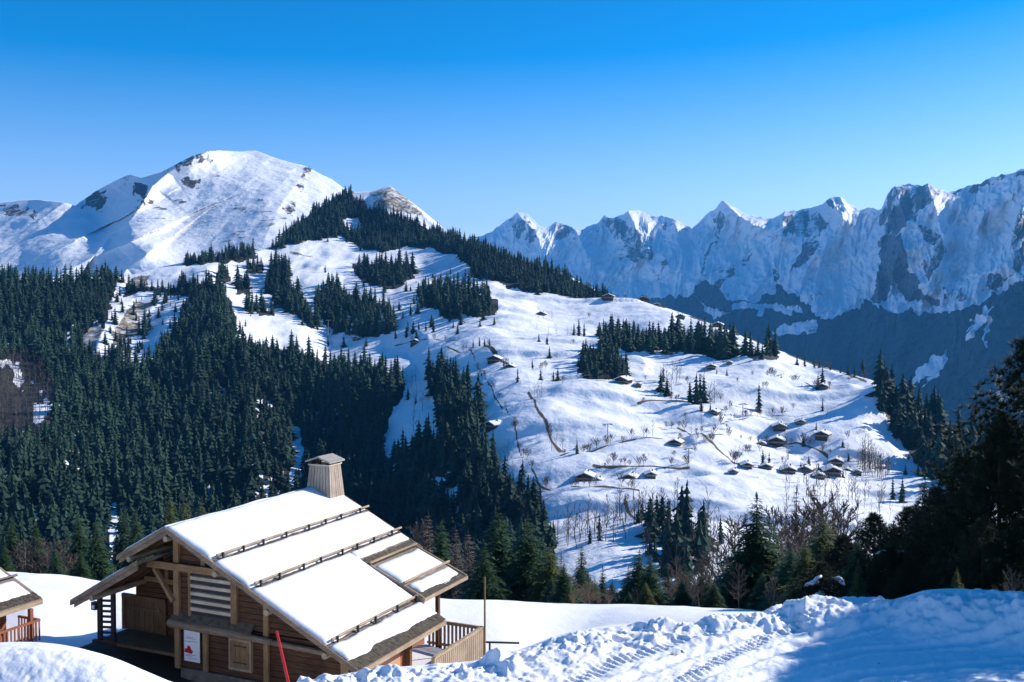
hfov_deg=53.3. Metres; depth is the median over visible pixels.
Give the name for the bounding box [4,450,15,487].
spruce tree
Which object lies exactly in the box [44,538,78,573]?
bare tree
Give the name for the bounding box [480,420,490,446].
spruce tree
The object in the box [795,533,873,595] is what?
pine tree
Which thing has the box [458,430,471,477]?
spruce tree
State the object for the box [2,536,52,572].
bare tree
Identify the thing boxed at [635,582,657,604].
young fir
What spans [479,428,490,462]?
spruce tree
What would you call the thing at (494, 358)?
mountain chalet
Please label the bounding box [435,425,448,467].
spruce tree
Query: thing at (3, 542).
spruce tree
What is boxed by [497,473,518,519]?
spruce tree
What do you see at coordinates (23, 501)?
spruce tree
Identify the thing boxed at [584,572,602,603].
spruce tree
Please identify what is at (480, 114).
sky
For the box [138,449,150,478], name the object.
spruce tree
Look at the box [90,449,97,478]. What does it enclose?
spruce tree
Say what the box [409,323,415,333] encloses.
fir tree
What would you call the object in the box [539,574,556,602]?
spruce tree
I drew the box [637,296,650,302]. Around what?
mountain chalet
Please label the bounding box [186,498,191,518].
spruce tree
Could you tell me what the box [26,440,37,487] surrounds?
spruce tree
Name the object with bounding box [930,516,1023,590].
pine tree
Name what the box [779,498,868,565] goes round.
bare tree
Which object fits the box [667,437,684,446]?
mountain chalet
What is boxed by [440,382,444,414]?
spruce tree
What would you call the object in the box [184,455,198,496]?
spruce tree
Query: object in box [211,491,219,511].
spruce tree
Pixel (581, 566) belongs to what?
spruce tree
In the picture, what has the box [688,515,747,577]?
bare tree
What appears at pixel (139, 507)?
spruce tree
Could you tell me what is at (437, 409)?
spruce tree
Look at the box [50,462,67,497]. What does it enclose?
spruce tree
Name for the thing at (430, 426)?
spruce tree
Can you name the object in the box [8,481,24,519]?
spruce tree
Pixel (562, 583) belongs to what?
spruce tree
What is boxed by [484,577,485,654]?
wooden pole
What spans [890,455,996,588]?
pine tree
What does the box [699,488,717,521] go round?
bare tree
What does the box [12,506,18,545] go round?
spruce tree
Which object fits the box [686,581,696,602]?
bare tree
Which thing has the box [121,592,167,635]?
barn door
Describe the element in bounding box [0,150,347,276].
snow peak
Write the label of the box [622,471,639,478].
mountain chalet
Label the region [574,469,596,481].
mountain chalet
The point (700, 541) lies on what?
spruce tree
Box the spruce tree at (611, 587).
[601,579,619,601]
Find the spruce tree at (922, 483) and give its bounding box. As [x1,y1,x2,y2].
[907,470,931,530]
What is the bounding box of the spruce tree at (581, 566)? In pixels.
[569,543,590,586]
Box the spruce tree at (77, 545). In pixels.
[62,511,91,575]
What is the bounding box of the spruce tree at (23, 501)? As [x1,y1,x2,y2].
[18,478,35,519]
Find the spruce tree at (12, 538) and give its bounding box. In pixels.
[0,513,26,571]
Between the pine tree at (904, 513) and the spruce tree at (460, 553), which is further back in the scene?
the spruce tree at (460, 553)
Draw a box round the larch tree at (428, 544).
[420,511,437,553]
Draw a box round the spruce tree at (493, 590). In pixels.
[460,546,514,600]
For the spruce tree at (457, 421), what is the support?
on the snowy hillside
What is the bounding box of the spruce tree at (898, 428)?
[887,394,907,438]
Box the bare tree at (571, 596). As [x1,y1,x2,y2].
[567,590,576,603]
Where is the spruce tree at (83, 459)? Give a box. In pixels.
[78,445,89,480]
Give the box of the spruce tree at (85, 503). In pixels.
[80,487,97,521]
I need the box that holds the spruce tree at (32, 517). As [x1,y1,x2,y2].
[24,501,38,535]
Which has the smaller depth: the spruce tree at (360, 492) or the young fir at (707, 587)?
the young fir at (707, 587)
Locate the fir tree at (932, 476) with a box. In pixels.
[928,461,936,479]
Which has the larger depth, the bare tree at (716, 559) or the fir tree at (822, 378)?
the fir tree at (822, 378)
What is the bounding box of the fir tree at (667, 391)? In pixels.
[661,379,672,396]
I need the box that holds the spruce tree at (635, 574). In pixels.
[613,549,663,603]
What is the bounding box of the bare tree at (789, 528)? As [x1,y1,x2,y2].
[767,507,817,564]
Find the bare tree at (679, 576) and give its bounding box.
[662,570,695,595]
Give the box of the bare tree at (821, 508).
[763,487,872,557]
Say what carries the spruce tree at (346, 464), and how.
on the snowy hillside
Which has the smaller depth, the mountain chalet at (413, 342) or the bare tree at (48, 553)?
the bare tree at (48, 553)
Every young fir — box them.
[153,491,179,556]
[176,493,192,520]
[197,496,206,515]
[521,544,561,602]
[561,584,576,603]
[584,579,605,603]
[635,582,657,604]
[691,573,705,601]
[697,574,712,607]
[769,540,815,606]
[795,515,842,562]
[846,559,869,597]
[950,570,963,588]
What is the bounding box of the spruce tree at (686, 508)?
[680,479,696,549]
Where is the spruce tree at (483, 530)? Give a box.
[472,501,485,535]
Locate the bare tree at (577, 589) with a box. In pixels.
[551,574,582,602]
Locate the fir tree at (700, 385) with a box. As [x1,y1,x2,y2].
[698,377,701,397]
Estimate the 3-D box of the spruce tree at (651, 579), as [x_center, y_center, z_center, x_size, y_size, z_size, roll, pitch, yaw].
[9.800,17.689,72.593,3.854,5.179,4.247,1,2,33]
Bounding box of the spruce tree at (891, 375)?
[889,365,895,408]
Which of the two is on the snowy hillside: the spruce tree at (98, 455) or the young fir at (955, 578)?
the spruce tree at (98, 455)
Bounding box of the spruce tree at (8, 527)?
[0,518,9,557]
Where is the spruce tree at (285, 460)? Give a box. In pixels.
[278,427,291,468]
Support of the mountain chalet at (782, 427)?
on the snowy hillside
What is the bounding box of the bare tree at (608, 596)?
[603,588,614,603]
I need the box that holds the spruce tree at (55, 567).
[45,550,68,575]
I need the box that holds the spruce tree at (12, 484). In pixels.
[4,471,20,513]
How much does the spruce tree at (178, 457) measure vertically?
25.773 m
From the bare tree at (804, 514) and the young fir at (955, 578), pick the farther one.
the bare tree at (804, 514)
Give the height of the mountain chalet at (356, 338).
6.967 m
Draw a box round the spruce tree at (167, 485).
[158,471,177,509]
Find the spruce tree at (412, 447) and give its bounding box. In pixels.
[404,437,415,473]
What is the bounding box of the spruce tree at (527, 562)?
[496,513,560,601]
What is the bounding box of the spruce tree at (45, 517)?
[38,507,50,544]
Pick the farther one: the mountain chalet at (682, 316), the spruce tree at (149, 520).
the mountain chalet at (682, 316)
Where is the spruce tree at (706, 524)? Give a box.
[696,499,720,551]
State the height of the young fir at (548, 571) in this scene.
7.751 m
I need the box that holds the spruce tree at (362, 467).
[355,452,371,483]
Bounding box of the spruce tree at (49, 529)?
[39,504,59,547]
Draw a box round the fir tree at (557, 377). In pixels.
[555,369,559,381]
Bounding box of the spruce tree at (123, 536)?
[109,504,131,572]
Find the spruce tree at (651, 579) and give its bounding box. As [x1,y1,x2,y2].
[630,554,669,605]
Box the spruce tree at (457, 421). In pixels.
[455,412,459,434]
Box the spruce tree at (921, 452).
[913,426,925,463]
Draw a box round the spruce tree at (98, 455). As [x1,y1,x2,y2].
[93,433,104,477]
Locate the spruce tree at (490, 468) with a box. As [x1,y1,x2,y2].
[481,456,496,500]
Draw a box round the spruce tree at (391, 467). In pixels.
[384,459,395,482]
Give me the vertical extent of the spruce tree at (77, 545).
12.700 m
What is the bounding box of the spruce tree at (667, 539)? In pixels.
[653,516,679,577]
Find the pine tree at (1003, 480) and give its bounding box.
[932,415,1023,587]
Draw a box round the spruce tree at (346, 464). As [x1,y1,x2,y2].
[342,454,351,488]
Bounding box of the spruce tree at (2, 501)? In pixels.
[0,485,8,522]
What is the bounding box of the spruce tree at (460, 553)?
[456,536,463,567]
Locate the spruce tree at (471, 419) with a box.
[460,402,476,438]
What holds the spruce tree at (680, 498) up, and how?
on the snowy hillside
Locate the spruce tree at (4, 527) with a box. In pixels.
[0,512,13,542]
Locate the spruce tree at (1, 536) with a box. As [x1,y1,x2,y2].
[0,526,3,555]
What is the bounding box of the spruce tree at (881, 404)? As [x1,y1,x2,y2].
[875,372,888,411]
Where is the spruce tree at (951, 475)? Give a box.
[932,448,967,529]
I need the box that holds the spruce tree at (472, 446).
[467,434,480,469]
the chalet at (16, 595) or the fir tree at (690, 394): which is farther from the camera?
the fir tree at (690, 394)
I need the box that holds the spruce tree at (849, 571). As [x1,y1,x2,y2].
[838,537,878,595]
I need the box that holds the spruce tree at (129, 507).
[123,489,134,527]
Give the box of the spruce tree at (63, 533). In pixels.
[58,512,73,549]
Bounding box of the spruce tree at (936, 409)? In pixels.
[931,395,948,432]
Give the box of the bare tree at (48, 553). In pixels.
[22,537,71,573]
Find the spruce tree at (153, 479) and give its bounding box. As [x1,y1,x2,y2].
[147,461,157,497]
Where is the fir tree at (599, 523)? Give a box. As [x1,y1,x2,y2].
[596,513,601,540]
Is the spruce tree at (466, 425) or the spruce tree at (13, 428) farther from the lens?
the spruce tree at (13, 428)
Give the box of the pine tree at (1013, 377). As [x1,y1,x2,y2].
[905,334,1023,589]
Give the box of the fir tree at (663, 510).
[658,505,664,533]
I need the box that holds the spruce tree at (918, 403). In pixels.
[915,391,923,420]
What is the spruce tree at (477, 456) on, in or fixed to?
on the snowy hillside
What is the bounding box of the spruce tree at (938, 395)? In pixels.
[931,390,943,420]
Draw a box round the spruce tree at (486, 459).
[476,437,494,483]
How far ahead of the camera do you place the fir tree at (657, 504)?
398.20 m
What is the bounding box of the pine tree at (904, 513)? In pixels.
[840,504,932,594]
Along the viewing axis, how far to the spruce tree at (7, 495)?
528.40 m
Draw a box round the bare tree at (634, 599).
[625,587,640,603]
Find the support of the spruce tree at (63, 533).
on the snowy hillside
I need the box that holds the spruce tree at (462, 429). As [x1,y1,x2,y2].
[456,416,463,446]
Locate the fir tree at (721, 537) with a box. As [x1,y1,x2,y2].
[717,515,724,543]
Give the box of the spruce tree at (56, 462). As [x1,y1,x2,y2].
[54,457,58,476]
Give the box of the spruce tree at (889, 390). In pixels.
[883,367,895,407]
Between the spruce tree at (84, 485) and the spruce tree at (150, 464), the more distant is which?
the spruce tree at (150, 464)
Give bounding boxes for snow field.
[0,572,1023,681]
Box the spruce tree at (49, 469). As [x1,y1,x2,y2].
[37,456,52,484]
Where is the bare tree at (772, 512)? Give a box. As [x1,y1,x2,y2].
[754,505,787,561]
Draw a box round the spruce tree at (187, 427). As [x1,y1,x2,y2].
[182,416,193,447]
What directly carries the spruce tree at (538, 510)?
on the snowy hillside
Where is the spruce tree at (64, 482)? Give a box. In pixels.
[59,471,68,514]
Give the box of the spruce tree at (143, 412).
[137,394,154,434]
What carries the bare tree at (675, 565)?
on the snow field
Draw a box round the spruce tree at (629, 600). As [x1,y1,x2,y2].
[622,592,635,603]
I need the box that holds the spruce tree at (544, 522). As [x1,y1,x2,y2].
[538,499,550,541]
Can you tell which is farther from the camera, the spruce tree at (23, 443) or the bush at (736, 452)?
the spruce tree at (23, 443)
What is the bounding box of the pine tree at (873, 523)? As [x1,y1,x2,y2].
[817,511,896,590]
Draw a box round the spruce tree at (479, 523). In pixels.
[471,505,484,536]
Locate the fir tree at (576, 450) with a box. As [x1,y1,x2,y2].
[574,441,578,454]
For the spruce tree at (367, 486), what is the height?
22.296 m
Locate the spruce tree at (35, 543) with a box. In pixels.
[20,520,51,573]
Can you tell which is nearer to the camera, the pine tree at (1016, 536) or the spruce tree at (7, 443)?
the pine tree at (1016, 536)
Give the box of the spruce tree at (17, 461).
[6,444,28,484]
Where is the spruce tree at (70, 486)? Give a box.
[60,473,76,508]
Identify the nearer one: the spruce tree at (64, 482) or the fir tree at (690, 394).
the spruce tree at (64, 482)
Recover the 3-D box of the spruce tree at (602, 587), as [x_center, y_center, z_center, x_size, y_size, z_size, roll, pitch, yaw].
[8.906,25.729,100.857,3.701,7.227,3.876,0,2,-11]
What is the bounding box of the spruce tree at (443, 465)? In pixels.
[435,436,449,476]
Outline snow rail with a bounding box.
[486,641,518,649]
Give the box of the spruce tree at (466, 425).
[452,412,473,463]
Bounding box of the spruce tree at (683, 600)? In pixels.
[668,576,695,606]
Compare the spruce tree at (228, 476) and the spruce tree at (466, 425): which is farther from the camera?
the spruce tree at (228, 476)
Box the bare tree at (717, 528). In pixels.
[712,508,724,546]
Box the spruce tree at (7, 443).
[0,424,13,462]
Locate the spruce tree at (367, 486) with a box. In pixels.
[364,476,369,504]
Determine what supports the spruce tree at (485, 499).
on the snowy hillside
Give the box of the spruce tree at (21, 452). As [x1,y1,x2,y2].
[14,439,33,487]
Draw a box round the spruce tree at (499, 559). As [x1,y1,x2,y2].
[458,506,517,598]
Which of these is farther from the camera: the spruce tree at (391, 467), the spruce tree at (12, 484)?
the spruce tree at (391, 467)
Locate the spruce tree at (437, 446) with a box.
[432,418,450,463]
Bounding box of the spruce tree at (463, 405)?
[455,397,465,428]
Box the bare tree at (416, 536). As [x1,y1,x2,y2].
[407,521,438,553]
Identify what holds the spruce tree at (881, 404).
on the snowy hillside
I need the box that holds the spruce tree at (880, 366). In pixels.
[864,348,893,397]
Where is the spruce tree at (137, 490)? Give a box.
[127,468,150,511]
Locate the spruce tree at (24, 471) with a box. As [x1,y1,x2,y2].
[20,451,29,487]
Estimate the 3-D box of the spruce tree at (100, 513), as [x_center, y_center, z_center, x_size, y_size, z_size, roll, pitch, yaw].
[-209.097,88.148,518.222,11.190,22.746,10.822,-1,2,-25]
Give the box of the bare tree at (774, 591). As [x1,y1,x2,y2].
[763,574,787,605]
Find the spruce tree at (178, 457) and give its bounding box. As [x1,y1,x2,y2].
[170,437,182,471]
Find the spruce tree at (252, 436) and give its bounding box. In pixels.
[239,415,259,452]
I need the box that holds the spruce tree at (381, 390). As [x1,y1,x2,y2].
[376,373,386,407]
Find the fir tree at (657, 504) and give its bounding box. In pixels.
[654,495,659,518]
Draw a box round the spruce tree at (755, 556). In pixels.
[702,494,788,609]
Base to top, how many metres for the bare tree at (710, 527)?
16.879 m
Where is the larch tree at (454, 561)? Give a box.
[440,525,466,598]
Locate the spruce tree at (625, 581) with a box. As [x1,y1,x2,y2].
[616,566,629,598]
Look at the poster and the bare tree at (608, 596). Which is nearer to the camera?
the poster
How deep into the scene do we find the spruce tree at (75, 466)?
582.11 m
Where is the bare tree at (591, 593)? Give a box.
[576,578,604,603]
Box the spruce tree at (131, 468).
[129,456,134,483]
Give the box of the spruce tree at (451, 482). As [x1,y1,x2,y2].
[442,437,464,487]
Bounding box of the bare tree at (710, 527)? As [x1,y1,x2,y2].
[702,513,716,545]
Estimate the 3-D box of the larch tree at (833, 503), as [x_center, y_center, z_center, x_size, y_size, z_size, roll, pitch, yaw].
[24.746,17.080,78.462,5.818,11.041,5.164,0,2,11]
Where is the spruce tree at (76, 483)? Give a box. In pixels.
[60,470,84,510]
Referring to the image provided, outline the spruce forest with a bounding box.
[0,185,1022,581]
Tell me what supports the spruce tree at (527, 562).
on the snow field
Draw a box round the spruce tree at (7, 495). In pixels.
[0,474,9,509]
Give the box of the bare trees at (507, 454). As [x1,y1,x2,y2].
[0,325,890,577]
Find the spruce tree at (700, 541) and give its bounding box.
[690,508,711,573]
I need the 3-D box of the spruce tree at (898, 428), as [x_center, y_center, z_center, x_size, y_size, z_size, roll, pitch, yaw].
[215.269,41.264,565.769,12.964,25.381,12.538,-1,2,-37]
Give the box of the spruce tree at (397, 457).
[393,441,400,476]
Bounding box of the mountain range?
[466,169,1023,437]
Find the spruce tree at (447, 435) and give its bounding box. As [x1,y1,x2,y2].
[437,425,449,461]
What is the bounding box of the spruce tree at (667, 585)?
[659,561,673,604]
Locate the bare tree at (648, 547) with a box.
[642,528,653,561]
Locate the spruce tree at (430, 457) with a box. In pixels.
[422,433,435,475]
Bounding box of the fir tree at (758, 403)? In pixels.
[755,386,761,412]
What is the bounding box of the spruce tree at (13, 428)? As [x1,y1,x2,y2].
[11,418,21,443]
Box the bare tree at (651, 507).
[645,493,658,517]
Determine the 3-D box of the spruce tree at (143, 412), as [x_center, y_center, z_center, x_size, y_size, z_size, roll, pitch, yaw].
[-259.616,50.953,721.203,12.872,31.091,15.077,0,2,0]
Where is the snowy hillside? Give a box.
[0,186,1014,591]
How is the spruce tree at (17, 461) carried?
on the snowy hillside
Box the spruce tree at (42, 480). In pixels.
[33,463,50,508]
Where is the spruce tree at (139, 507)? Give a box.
[135,492,142,520]
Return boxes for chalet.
[0,567,42,641]
[70,453,483,681]
[352,335,361,340]
[409,338,419,346]
[482,419,501,432]
[486,354,502,364]
[503,363,516,368]
[536,311,547,315]
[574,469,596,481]
[592,476,604,480]
[602,293,615,300]
[613,375,634,384]
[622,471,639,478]
[633,381,641,387]
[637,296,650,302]
[644,469,656,478]
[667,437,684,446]
[676,313,686,319]
[706,363,717,369]
[707,408,720,415]
[711,321,723,327]
[728,467,738,473]
[739,460,753,469]
[759,440,767,445]
[759,461,773,469]
[767,434,785,446]
[771,421,787,430]
[779,464,797,473]
[794,418,805,424]
[797,464,816,472]
[811,471,824,479]
[813,429,831,440]
[815,382,829,389]
[820,463,843,477]
[827,456,844,466]
[842,466,854,471]
[852,468,862,475]
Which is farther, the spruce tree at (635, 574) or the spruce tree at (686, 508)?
the spruce tree at (686, 508)
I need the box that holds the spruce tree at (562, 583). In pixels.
[545,563,583,603]
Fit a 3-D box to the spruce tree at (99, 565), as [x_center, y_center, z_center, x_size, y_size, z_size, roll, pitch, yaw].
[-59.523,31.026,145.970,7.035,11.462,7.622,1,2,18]
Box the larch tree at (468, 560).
[449,530,476,598]
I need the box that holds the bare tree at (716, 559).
[683,541,731,594]
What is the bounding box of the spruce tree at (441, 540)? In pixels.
[425,521,461,598]
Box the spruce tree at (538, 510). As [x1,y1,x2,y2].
[529,500,540,534]
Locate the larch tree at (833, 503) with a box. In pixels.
[820,492,845,555]
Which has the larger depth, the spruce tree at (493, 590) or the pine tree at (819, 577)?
the spruce tree at (493, 590)
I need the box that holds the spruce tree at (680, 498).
[670,485,692,530]
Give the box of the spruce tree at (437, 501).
[421,482,447,520]
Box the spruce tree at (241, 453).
[236,444,243,469]
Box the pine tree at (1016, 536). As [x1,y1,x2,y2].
[975,517,1023,590]
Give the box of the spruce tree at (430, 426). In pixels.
[419,412,435,449]
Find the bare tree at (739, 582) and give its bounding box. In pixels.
[723,563,749,608]
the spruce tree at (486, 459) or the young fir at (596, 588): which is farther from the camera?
the spruce tree at (486, 459)
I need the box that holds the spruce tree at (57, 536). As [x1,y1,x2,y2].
[52,526,64,553]
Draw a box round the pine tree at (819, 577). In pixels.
[784,560,853,598]
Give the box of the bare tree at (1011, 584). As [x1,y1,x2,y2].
[992,565,1023,591]
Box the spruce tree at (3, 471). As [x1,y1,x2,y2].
[0,453,6,488]
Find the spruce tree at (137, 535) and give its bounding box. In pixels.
[118,508,149,567]
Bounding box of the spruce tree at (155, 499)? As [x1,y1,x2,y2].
[148,482,161,518]
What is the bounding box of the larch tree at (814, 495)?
[801,484,820,544]
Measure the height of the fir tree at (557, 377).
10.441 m
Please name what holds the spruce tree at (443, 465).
on the snowy hillside
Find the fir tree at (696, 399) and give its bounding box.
[691,372,701,404]
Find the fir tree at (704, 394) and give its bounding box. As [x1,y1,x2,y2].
[699,378,710,403]
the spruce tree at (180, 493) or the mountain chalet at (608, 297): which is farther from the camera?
the mountain chalet at (608, 297)
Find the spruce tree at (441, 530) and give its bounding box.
[438,516,453,541]
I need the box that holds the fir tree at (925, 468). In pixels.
[921,463,927,476]
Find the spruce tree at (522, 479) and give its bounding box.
[518,458,526,497]
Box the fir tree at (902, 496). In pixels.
[897,478,907,502]
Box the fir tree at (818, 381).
[815,376,820,389]
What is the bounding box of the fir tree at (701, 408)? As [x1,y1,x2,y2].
[699,401,703,411]
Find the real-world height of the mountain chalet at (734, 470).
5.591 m
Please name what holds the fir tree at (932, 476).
on the snowy hillside
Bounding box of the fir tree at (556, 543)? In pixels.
[553,525,558,546]
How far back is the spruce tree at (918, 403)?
578.95 m
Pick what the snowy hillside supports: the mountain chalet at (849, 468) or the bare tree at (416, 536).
the mountain chalet at (849, 468)
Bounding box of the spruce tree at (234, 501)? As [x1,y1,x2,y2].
[231,493,236,507]
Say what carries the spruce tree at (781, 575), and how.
on the snow field
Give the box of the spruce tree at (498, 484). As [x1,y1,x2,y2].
[480,463,504,507]
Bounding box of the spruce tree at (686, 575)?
[682,564,692,589]
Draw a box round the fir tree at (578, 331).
[576,320,581,335]
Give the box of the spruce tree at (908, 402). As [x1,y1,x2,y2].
[901,386,914,423]
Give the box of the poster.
[184,630,199,662]
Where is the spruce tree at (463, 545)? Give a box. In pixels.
[462,536,466,567]
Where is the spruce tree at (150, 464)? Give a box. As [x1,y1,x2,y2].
[146,451,155,481]
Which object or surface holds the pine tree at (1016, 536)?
on the snow field
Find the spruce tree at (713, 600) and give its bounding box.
[701,580,728,607]
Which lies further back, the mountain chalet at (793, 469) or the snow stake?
the mountain chalet at (793, 469)
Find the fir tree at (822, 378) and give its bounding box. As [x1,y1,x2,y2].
[819,366,825,382]
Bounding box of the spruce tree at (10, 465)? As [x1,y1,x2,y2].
[5,452,20,502]
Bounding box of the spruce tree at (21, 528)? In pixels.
[14,508,28,553]
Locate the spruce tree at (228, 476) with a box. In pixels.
[217,455,236,492]
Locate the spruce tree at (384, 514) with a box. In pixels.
[382,503,389,523]
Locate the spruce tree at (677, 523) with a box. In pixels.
[658,507,693,572]
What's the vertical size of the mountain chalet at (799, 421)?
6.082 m
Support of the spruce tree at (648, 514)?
on the snowy hillside
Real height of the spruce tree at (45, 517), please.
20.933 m
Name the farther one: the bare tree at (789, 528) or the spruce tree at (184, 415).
the spruce tree at (184, 415)
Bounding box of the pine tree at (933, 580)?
[905,548,970,595]
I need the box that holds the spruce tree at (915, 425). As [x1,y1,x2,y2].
[908,409,921,444]
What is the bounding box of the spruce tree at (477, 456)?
[469,433,483,478]
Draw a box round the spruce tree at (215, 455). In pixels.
[211,438,220,472]
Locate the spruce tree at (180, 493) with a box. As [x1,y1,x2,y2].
[175,477,185,511]
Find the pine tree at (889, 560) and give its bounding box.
[846,547,920,597]
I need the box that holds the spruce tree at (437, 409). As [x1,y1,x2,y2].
[432,391,442,427]
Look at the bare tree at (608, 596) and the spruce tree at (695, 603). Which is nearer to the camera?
the bare tree at (608, 596)
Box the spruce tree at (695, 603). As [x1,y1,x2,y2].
[690,590,700,606]
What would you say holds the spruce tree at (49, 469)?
on the snowy hillside
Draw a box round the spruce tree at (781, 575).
[755,546,799,610]
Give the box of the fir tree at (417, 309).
[413,300,420,314]
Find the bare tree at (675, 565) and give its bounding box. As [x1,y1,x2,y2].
[663,556,686,599]
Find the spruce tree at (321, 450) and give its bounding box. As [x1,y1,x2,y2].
[312,438,325,456]
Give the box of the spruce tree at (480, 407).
[474,389,487,427]
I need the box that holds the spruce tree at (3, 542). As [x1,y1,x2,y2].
[0,534,7,557]
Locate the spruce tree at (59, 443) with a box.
[52,429,65,460]
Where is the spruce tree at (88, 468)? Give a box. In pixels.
[79,452,97,490]
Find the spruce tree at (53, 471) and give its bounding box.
[51,462,56,479]
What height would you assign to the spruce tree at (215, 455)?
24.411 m
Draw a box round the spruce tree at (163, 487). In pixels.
[157,471,174,505]
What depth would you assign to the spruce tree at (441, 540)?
104.39 m
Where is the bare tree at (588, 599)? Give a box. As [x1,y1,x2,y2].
[580,590,589,601]
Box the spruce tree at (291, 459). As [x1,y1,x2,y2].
[281,428,297,466]
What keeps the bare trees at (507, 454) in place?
on the snowy hillside
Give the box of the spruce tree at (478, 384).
[471,373,487,413]
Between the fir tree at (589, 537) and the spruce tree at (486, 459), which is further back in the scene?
the spruce tree at (486, 459)
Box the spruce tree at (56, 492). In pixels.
[52,478,62,512]
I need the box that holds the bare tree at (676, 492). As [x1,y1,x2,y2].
[670,478,684,505]
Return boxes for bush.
[607,452,617,462]
[616,473,626,486]
[733,450,742,460]
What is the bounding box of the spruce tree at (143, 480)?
[141,464,147,502]
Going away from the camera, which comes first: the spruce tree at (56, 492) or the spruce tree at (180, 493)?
the spruce tree at (56, 492)
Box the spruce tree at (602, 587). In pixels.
[596,566,609,598]
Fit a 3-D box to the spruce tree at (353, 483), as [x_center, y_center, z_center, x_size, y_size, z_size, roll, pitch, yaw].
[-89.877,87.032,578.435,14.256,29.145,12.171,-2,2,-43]
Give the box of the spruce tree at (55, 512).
[47,497,58,526]
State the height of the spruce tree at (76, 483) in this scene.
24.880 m
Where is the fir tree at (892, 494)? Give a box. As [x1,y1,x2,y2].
[889,480,896,499]
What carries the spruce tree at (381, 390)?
on the snowy hillside
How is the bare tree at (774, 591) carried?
on the snow field
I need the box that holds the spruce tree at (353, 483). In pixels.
[346,472,359,502]
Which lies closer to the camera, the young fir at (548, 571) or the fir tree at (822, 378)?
the young fir at (548, 571)
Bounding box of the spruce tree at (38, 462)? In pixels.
[32,445,45,484]
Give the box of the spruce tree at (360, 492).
[351,469,368,508]
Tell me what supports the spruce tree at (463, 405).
on the snowy hillside
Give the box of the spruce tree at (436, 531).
[432,522,438,551]
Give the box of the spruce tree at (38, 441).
[32,428,42,461]
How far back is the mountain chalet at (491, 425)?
557.39 m
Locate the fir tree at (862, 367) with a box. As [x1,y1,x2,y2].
[858,360,864,373]
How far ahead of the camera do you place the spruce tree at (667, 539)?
342.87 m
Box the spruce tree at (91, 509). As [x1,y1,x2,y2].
[85,488,107,529]
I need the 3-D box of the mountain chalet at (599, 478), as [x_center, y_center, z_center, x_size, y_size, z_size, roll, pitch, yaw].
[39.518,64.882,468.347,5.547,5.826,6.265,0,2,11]
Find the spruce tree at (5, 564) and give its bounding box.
[0,543,16,571]
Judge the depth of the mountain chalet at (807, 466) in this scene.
493.90 m
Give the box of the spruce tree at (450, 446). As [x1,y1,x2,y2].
[447,425,456,466]
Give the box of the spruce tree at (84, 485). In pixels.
[80,468,88,499]
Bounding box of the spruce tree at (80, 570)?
[70,553,97,579]
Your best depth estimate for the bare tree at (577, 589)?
70.39 m
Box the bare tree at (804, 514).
[778,505,830,566]
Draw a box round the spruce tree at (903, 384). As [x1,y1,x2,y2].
[898,373,912,404]
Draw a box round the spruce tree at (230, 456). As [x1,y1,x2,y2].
[224,434,235,470]
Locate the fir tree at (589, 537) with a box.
[587,527,591,544]
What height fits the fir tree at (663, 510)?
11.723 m
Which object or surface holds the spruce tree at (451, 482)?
on the snowy hillside
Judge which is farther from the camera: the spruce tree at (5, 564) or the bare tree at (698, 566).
the spruce tree at (5, 564)
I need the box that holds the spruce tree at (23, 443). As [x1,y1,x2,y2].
[21,431,27,459]
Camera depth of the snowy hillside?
614.74 m
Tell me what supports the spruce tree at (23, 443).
on the snowy hillside
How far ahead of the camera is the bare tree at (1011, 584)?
27.22 m
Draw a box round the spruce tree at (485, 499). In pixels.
[481,480,493,522]
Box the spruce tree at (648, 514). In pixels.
[635,500,661,537]
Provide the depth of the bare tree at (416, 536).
112.99 m
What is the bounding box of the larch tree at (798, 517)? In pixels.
[781,485,808,557]
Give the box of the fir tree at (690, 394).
[686,383,693,402]
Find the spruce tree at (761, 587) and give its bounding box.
[744,572,770,610]
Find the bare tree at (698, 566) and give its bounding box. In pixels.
[675,558,713,606]
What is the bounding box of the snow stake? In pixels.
[275,631,289,681]
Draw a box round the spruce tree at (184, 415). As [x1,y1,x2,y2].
[178,401,191,428]
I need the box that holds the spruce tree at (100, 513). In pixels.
[93,495,110,533]
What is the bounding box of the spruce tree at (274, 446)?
[269,419,282,465]
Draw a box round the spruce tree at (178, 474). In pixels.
[170,461,184,488]
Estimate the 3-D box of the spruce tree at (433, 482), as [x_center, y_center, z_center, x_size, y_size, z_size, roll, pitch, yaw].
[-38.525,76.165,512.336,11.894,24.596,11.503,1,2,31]
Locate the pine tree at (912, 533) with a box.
[874,485,989,594]
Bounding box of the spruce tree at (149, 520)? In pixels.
[141,506,156,536]
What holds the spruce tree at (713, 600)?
on the snow field
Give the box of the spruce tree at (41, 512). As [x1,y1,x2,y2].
[25,498,44,544]
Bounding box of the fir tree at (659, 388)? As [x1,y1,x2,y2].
[655,372,664,391]
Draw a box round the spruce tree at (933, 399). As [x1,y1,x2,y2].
[930,385,943,413]
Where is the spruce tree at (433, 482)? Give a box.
[422,470,436,515]
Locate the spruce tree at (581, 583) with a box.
[576,570,590,603]
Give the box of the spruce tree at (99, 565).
[82,522,119,580]
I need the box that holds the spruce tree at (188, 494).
[180,482,194,515]
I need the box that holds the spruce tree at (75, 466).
[71,457,86,488]
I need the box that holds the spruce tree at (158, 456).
[152,434,167,473]
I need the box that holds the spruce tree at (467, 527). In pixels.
[458,510,474,542]
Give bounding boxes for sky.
[0,0,1023,238]
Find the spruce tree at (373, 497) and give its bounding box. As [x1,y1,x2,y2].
[365,478,377,511]
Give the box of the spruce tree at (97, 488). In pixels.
[92,476,103,502]

